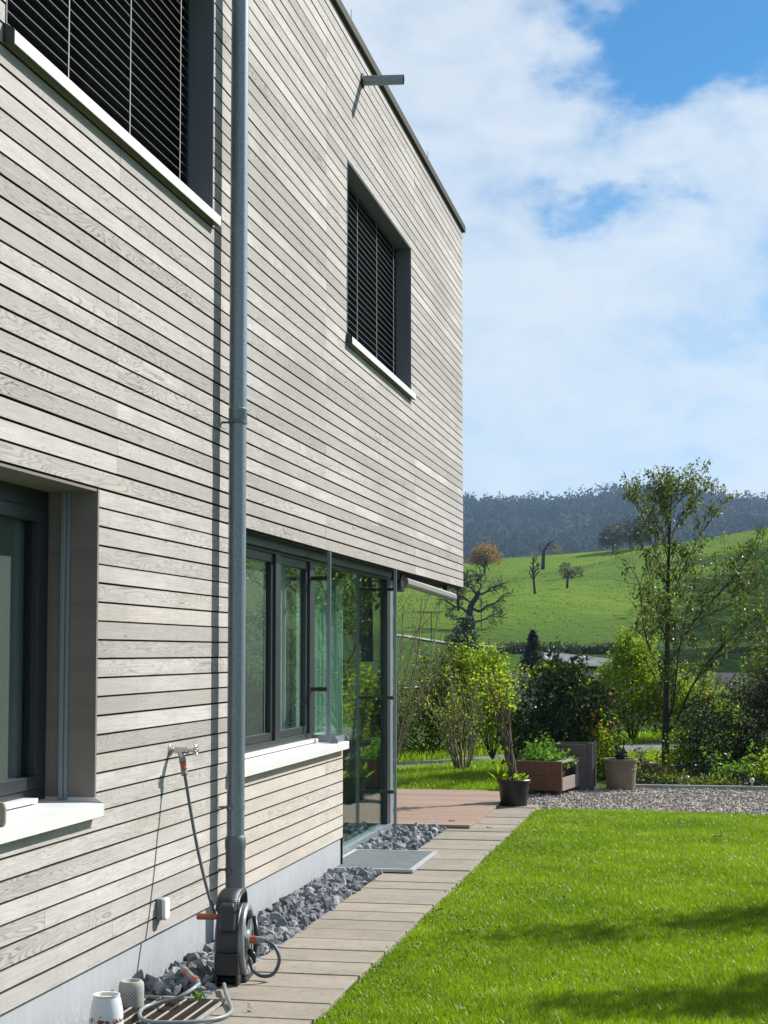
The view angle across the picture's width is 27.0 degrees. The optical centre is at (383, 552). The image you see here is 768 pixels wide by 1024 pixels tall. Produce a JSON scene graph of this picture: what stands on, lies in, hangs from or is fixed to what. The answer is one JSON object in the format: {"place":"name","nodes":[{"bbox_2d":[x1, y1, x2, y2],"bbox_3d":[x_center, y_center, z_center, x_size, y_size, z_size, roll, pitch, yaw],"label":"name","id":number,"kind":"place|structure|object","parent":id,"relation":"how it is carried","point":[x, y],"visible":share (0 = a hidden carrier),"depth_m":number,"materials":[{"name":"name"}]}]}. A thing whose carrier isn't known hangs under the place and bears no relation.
{"place":"outdoors","nodes":[
{"label":"outdoors","id":0,"kind":"place"},
{"bbox_2d":[0,802,5,826],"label":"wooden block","id":1,"kind":"object","parent":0,"point":[2,814],"depth_m":6.37,"materials":[{"name":"beige wood"}]},
{"bbox_2d":[200,805,538,1023],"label":"garden path","id":2,"kind":"structure","parent":0,"point":[328,958],"depth_m":9.49,"materials":[{"name":"beige wood"}]},
{"bbox_2d":[196,888,280,987],"bbox_3d":[-0.784,1.979,8.257,0.398,0.480,0.394,3,-4,-36],"label":"hose reel","id":3,"kind":"object","parent":2,"relation":"on","point":[238,938],"visible":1,"depth_m":8.10,"materials":[{"name":"black plastic"},{"name":"grey plastic"},{"name":"orange plastic"}]},
{"bbox_2d":[334,849,436,872],"bbox_3d":[-0.018,2.465,12.803,0.713,0.024,1.170,-1,-4,11],"label":"door mat","id":4,"kind":"object","parent":2,"relation":"on","point":[407,861],"depth_m":12.79,"materials":[{"name":"metal"}]},
{"bbox_2d":[472,658,530,806],"bbox_3d":[1.322,1.975,17.501,0.671,1.641,0.785,0,-4,-7],"label":"potted plant","id":5,"kind":"object","parent":2,"relation":"on","point":[513,789],"visible":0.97,"depth_m":17.51,"materials":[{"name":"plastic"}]},
{"bbox_2d":[397,634,520,648],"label":"field path","id":6,"kind":"structure","parent":0,"point":[431,640],"depth_m":138.81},
{"bbox_2d":[176,528,767,1022],"bbox_3d":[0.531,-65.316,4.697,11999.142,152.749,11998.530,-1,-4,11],"label":"ground","id":7,"kind":"structure","parent":0,"point":[590,598],"depth_m":169.82,"materials":[{"name":"green plant"}]},
{"bbox_2d":[122,995,226,1023],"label":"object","id":8,"kind":"object","parent":7,"relation":"on","point":[188,1008],"visible":0.51,"depth_m":7.54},
{"bbox_2d":[89,991,123,1023],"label":"enamel vase","id":9,"kind":"object","parent":8,"relation":"on","point":[106,1007],"visible":1,"depth_m":7.02,"materials":[{"name":"metal"}]},
{"bbox_2d":[119,978,143,1007],"bbox_3d":[-1.208,2.115,7.649,0.121,0.132,0.121,-1,-4,11],"label":"concrete pot","id":10,"kind":"object","parent":8,"relation":"on","point":[131,991],"visible":0.84,"depth_m":7.60,"materials":[{"name":"grey concrete"}]},
{"bbox_2d":[137,966,233,1023],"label":"garden hose","id":11,"kind":"object","parent":8,"relation":"on","point":[195,980],"visible":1,"depth_m":7.54,"materials":[{"name":"grey plastic"}]},
{"bbox_2d":[194,985,209,999],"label":"weed","id":12,"kind":"object","parent":8,"relation":"on","point":[197,996],"visible":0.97,"depth_m":7.73,"materials":[{"name":"green plant"}]},
{"bbox_2d":[0,0,465,1023],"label":"house","id":13,"kind":"structure","parent":7,"relation":"on","point":[230,396],"depth_m":9.16,"materials":[{"name":"wood"}]},
{"bbox_2d":[0,463,103,843],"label":"window","id":14,"kind":"structure","parent":13,"relation":"in","point":[56,789],"depth_m":7.41,"materials":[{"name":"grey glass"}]},
{"bbox_2d":[1,0,220,226],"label":"window","id":15,"kind":"structure","parent":13,"relation":"in","point":[144,68],"depth_m":8.62,"materials":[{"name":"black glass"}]},
{"bbox_2d":[179,757,215,913],"bbox_3d":[-0.968,1.479,8.309,0.289,0.821,0.048,-3,-5,44],"label":"supply hose","id":16,"kind":"object","parent":13,"relation":"attached to","point":[183,767],"visible":1,"depth_m":8.34,"materials":[{"name":"grey plastic"}]},
{"bbox_2d":[245,543,348,776],"bbox_3d":[-0.705,0.690,11.094,0.265,1.517,3.140,-1,-4,11],"label":"window","id":17,"kind":"structure","parent":13,"relation":"in","point":[275,748],"depth_m":11.21,"materials":[{"name":"grey metal"}]},
{"bbox_2d":[314,560,392,863],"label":"glass door","id":18,"kind":"structure","parent":13,"relation":"in","point":[367,769],"depth_m":15.19,"materials":[{"name":"clear glass"}]},
{"bbox_2d":[346,159,415,399],"bbox_3d":[-0.130,-2.340,14.374,0.328,1.522,2.962,-1,-4,11],"label":"window","id":19,"kind":"structure","parent":13,"relation":"in","point":[378,256],"depth_m":14.83,"materials":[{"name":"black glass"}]},
{"bbox_2d":[143,822,447,996],"bbox_3d":[-0.383,2.421,11.567,0.602,0.187,7.650,-1,-4,11],"label":"crushed stone bed","id":20,"kind":"object","parent":7,"relation":"on","point":[306,905],"visible":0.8,"depth_m":10.37,"materials":[{"name":"grey gravel"}]},
{"bbox_2d":[272,902,286,905],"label":"fallen leaf","id":21,"kind":"object","parent":20,"relation":"on","point":[278,903],"visible":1,"depth_m":10.16,"materials":[{"name":"brown plant"}]},
{"bbox_2d":[393,588,466,771],"bbox_3d":[0.182,1.472,22.621,2.165,3.333,2.267,-1,-4,11],"label":"bare shrub","id":22,"kind":"object","parent":7,"relation":"on","point":[400,698],"visible":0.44,"depth_m":22.31,"materials":[{"name":"brown plant"}]},
{"bbox_2d":[377,789,500,828],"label":"deck","id":23,"kind":"structure","parent":7,"relation":"on","point":[466,809],"depth_m":17.04,"materials":[{"name":"brown wood"}]},
{"bbox_2d":[397,636,504,753],"bbox_3d":[0.300,2.462,27.486,3.802,2.117,1.804,-1,-4,11],"label":"hedge shrub","id":24,"kind":"object","parent":7,"relation":"on","point":[429,725],"visible":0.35,"depth_m":27.23,"materials":[{"name":"green plant"}]},
{"bbox_2d":[393,757,508,790],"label":"grass","id":25,"kind":"structure","parent":7,"relation":"on","point":[445,775],"depth_m":21.46,"materials":[{"name":"green plant"}]},
{"bbox_2d":[397,651,515,769],"bbox_3d":[1.055,2.281,23.102,1.426,1.781,1.498,1,-4,-20],"label":"twiggy shrub","id":26,"kind":"object","parent":7,"relation":"on","point":[451,729],"visible":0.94,"depth_m":22.98,"materials":[{"name":"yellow plant"}]},
{"bbox_2d":[425,637,492,752],"bbox_3d":[1.327,2.455,27.454,1.387,2.040,0.987,-1,-4,11],"label":"hedge shrub","id":27,"kind":"object","parent":7,"relation":"on","point":[468,660],"visible":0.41,"depth_m":27.37,"materials":[{"name":"green plant"}]},
{"bbox_2d":[443,614,481,653],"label":"ivy tree","id":28,"kind":"object","parent":7,"relation":"on","point":[466,626],"visible":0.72,"depth_m":116.08,"materials":[{"name":"green plant"}]},
{"bbox_2d":[451,568,478,610],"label":"grey tree","id":29,"kind":"object","parent":7,"relation":"on","point":[456,590],"visible":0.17,"depth_m":164.43,"materials":[{"name":"plant"}]},
{"bbox_2d":[434,564,519,629],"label":"bare oak","id":30,"kind":"object","parent":7,"relation":"on","point":[471,604],"visible":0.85,"depth_m":148.85,"materials":[{"name":"brown plant"}]},
{"bbox_2d":[464,541,503,573],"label":"orange tree","id":31,"kind":"object","parent":7,"relation":"on","point":[484,557],"visible":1,"depth_m":267.58,"materials":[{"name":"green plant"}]},
{"bbox_2d":[467,636,522,759],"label":"hedge shrub","id":32,"kind":"object","parent":7,"relation":"on","point":[492,662],"visible":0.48,"depth_m":25.38,"materials":[{"name":"green plant"}]},
{"bbox_2d":[513,629,548,672],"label":"spruce","id":33,"kind":"object","parent":7,"relation":"on","point":[529,654],"visible":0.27,"depth_m":65.93,"materials":[{"name":"green plant"}]},
{"bbox_2d":[528,556,539,593],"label":"bare tree","id":34,"kind":"object","parent":7,"relation":"on","point":[533,573],"visible":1,"depth_m":185.42,"materials":[{"name":"plant"}]},
{"bbox_2d":[539,540,563,569],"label":"pollard tree","id":35,"kind":"object","parent":7,"relation":"on","point":[543,557],"visible":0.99,"depth_m":273.19,"materials":[{"name":"orange plant"}]},
{"bbox_2d":[489,636,628,776],"bbox_3d":[2.412,2.166,22.338,2.003,1.991,1.368,-1,-4,11],"label":"laurel bush","id":36,"kind":"object","parent":7,"relation":"on","point":[556,719],"visible":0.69,"depth_m":22.16,"materials":[{"name":"green plant"}]},
{"bbox_2d":[561,567,577,587],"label":"stunted tree","id":37,"kind":"object","parent":7,"relation":"on","point":[567,574],"visible":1,"depth_m":192.86,"materials":[{"name":"plant"}]},
{"bbox_2d":[558,562,583,577],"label":"thorn bush","id":38,"kind":"object","parent":7,"relation":"on","point":[573,572],"visible":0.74,"depth_m":210.97,"materials":[{"name":"green plant"}]},
{"bbox_2d":[497,640,653,653],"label":"field hedge","id":39,"kind":"object","parent":7,"relation":"on","point":[511,647],"visible":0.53,"depth_m":126.25,"materials":[{"name":"green plant"}]},
{"bbox_2d":[397,727,767,775],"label":"verge grass","id":40,"kind":"structure","parent":7,"relation":"on","point":[413,753],"depth_m":26.73,"materials":[{"name":"green plant"}]},
{"bbox_2d":[588,719,615,779],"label":"perennial","id":41,"kind":"object","parent":7,"relation":"on","point":[603,733],"visible":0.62,"depth_m":21.66,"materials":[{"name":"green plant"}]},
{"bbox_2d":[597,522,628,550],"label":"copse tree","id":42,"kind":"object","parent":7,"relation":"on","point":[610,536],"visible":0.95,"depth_m":295.96,"materials":[{"name":"plant"}]},
{"bbox_2d":[461,478,767,563],"bbox_3d":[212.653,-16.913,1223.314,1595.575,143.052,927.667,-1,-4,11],"label":"wood","id":43,"kind":"object","parent":7,"relation":"on","point":[522,527],"visible":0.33,"depth_m":1198.97,"materials":[{"name":"tree leaf"},{"name":"bark"}]},
{"bbox_2d":[497,673,758,732],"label":"neighbouring house","id":44,"kind":"structure","parent":7,"relation":"on","point":[729,676],"depth_m":51.29,"materials":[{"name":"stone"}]},
{"bbox_2d":[614,515,644,547],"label":"copse tree","id":45,"kind":"object","parent":7,"relation":"on","point":[625,528],"visible":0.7,"depth_m":298.83,"materials":[{"name":"green plant"}]},
{"bbox_2d":[587,624,693,738],"bbox_3d":[4.947,2.535,31.068,2.354,2.336,1.638,-1,-4,11],"label":"hedge shrub","id":46,"kind":"object","parent":7,"relation":"on","point":[628,656],"visible":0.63,"depth_m":30.89,"materials":[{"name":"green plant"}]},
{"bbox_2d":[630,519,652,546],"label":"copse tree","id":47,"kind":"object","parent":7,"relation":"on","point":[639,531],"visible":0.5,"depth_m":295.82,"materials":[{"name":"green plant"}]},
{"bbox_2d":[527,786,767,815],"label":"gravel","id":48,"kind":"structure","parent":7,"relation":"on","point":[661,808],"depth_m":18.29,"materials":[{"name":"grey gravel"}]},
{"bbox_2d":[515,728,578,794],"bbox_3d":[1.972,2.545,19.591,0.780,0.765,0.978,-1,-4,21],"label":"planter","id":49,"kind":"object","parent":48,"relation":"on","point":[543,769],"visible":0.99,"depth_m":19.20,"materials":[{"name":"wood"}]},
{"bbox_2d":[555,741,595,789],"bbox_3d":[2.402,2.665,20.028,0.472,0.579,0.480,-1,-4,11],"label":"tall planter","id":50,"kind":"object","parent":48,"relation":"on","point":[585,752],"visible":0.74,"depth_m":19.79,"materials":[{"name":"wood"}]},
{"bbox_2d":[603,750,637,789],"bbox_3d":[2.942,2.700,19.899,0.434,0.493,0.434,-1,-4,11],"label":"stoneware pot","id":51,"kind":"object","parent":48,"relation":"on","point":[620,768],"visible":0.98,"depth_m":19.74,"materials":[{"name":"ceramic"}]},
{"bbox_2d":[630,743,669,779],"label":"perennial","id":52,"kind":"object","parent":7,"relation":"on","point":[645,765],"visible":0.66,"depth_m":21.15,"materials":[{"name":"green plant"}]},
{"bbox_2d":[652,718,712,770],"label":"perennial","id":53,"kind":"object","parent":7,"relation":"on","point":[681,756],"visible":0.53,"depth_m":22.50,"materials":[{"name":"green plant"}]},
{"bbox_2d":[611,457,767,767],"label":"young tree","id":54,"kind":"object","parent":7,"relation":"on","point":[666,612],"visible":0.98,"depth_m":23.23,"materials":[{"name":"green plant"}]},
{"bbox_2d":[637,762,746,785],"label":"bed herbs","id":55,"kind":"object","parent":7,"relation":"on","point":[676,777],"visible":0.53,"depth_m":20.46,"materials":[{"name":"green plant"}]},
{"bbox_2d":[665,737,723,775],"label":"perennial","id":56,"kind":"object","parent":7,"relation":"on","point":[702,770],"visible":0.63,"depth_m":21.58,"materials":[{"name":"green plant"}]},
{"bbox_2d":[640,660,762,741],"bbox_3d":[6.080,2.836,30.481,2.408,1.666,1.504,-1,-4,11],"label":"hedge shrub","id":57,"kind":"object","parent":7,"relation":"on","point":[686,690],"visible":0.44,"depth_m":30.41,"materials":[{"name":"green plant"}]},
{"bbox_2d":[635,784,767,790],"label":"kerb","id":58,"kind":"structure","parent":7,"relation":"on","point":[709,787],"depth_m":19.90,"materials":[{"name":"concrete"}]},
{"bbox_2d":[636,760,767,785],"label":"bed ground cover","id":59,"kind":"object","parent":7,"relation":"on","point":[758,782],"visible":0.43,"depth_m":20.40,"materials":[{"name":"green plant"}]},
{"bbox_2d":[661,654,767,769],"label":"yew","id":60,"kind":"object","parent":7,"relation":"on","point":[745,728],"visible":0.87,"depth_m":22.52,"materials":[{"name":"green plant"}]},
{"bbox_2d":[698,739,761,783],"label":"perennial","id":61,"kind":"object","parent":7,"relation":"on","point":[733,770],"visible":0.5,"depth_m":20.93,"materials":[{"name":"green plant"}]},
{"bbox_2d":[727,636,767,746],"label":"hedge shrub","id":62,"kind":"object","parent":7,"relation":"on","point":[755,671],"visible":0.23,"depth_m":27.59,"materials":[{"name":"green plant"}]},
{"bbox_2d":[747,747,767,785],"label":"perennial","id":63,"kind":"object","parent":7,"relation":"on","point":[762,773],"visible":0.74,"depth_m":20.58,"materials":[{"name":"green plant"}]},
{"bbox_2d":[468,722,476,759],"bbox_3d":[1.375,2.948,24.922,0.150,0.625,0.150,-1,-4,11],"label":"garden lamp","id":64,"kind":"object","parent":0,"point":[472,738],"visible":0.34,"depth_m":24.89,"materials":[{"name":"grey metal"}]},
{"bbox_2d":[313,807,767,1023],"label":"lawn grass","id":65,"kind":"structure","parent":0,"point":[663,964],"depth_m":9.56,"materials":[{"name":"green plant"}]},
{"bbox_2d":[341,0,767,502],"label":"sky","id":66,"kind":"structure","parent":0,"point":[603,164],"materials":[{"name":"blue"}]},
{"bbox_2d":[397,734,767,767],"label":"road","id":67,"kind":"structure","parent":0,"point":[630,747],"depth_m":26.12,"materials":[{"name":"grey asphalt"}]},
{"bbox_2d":[541,652,681,668],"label":"road","id":68,"kind":"structure","parent":0,"point":[590,661],"depth_m":116.44,"materials":[{"name":"grey asphalt"}]}
]}

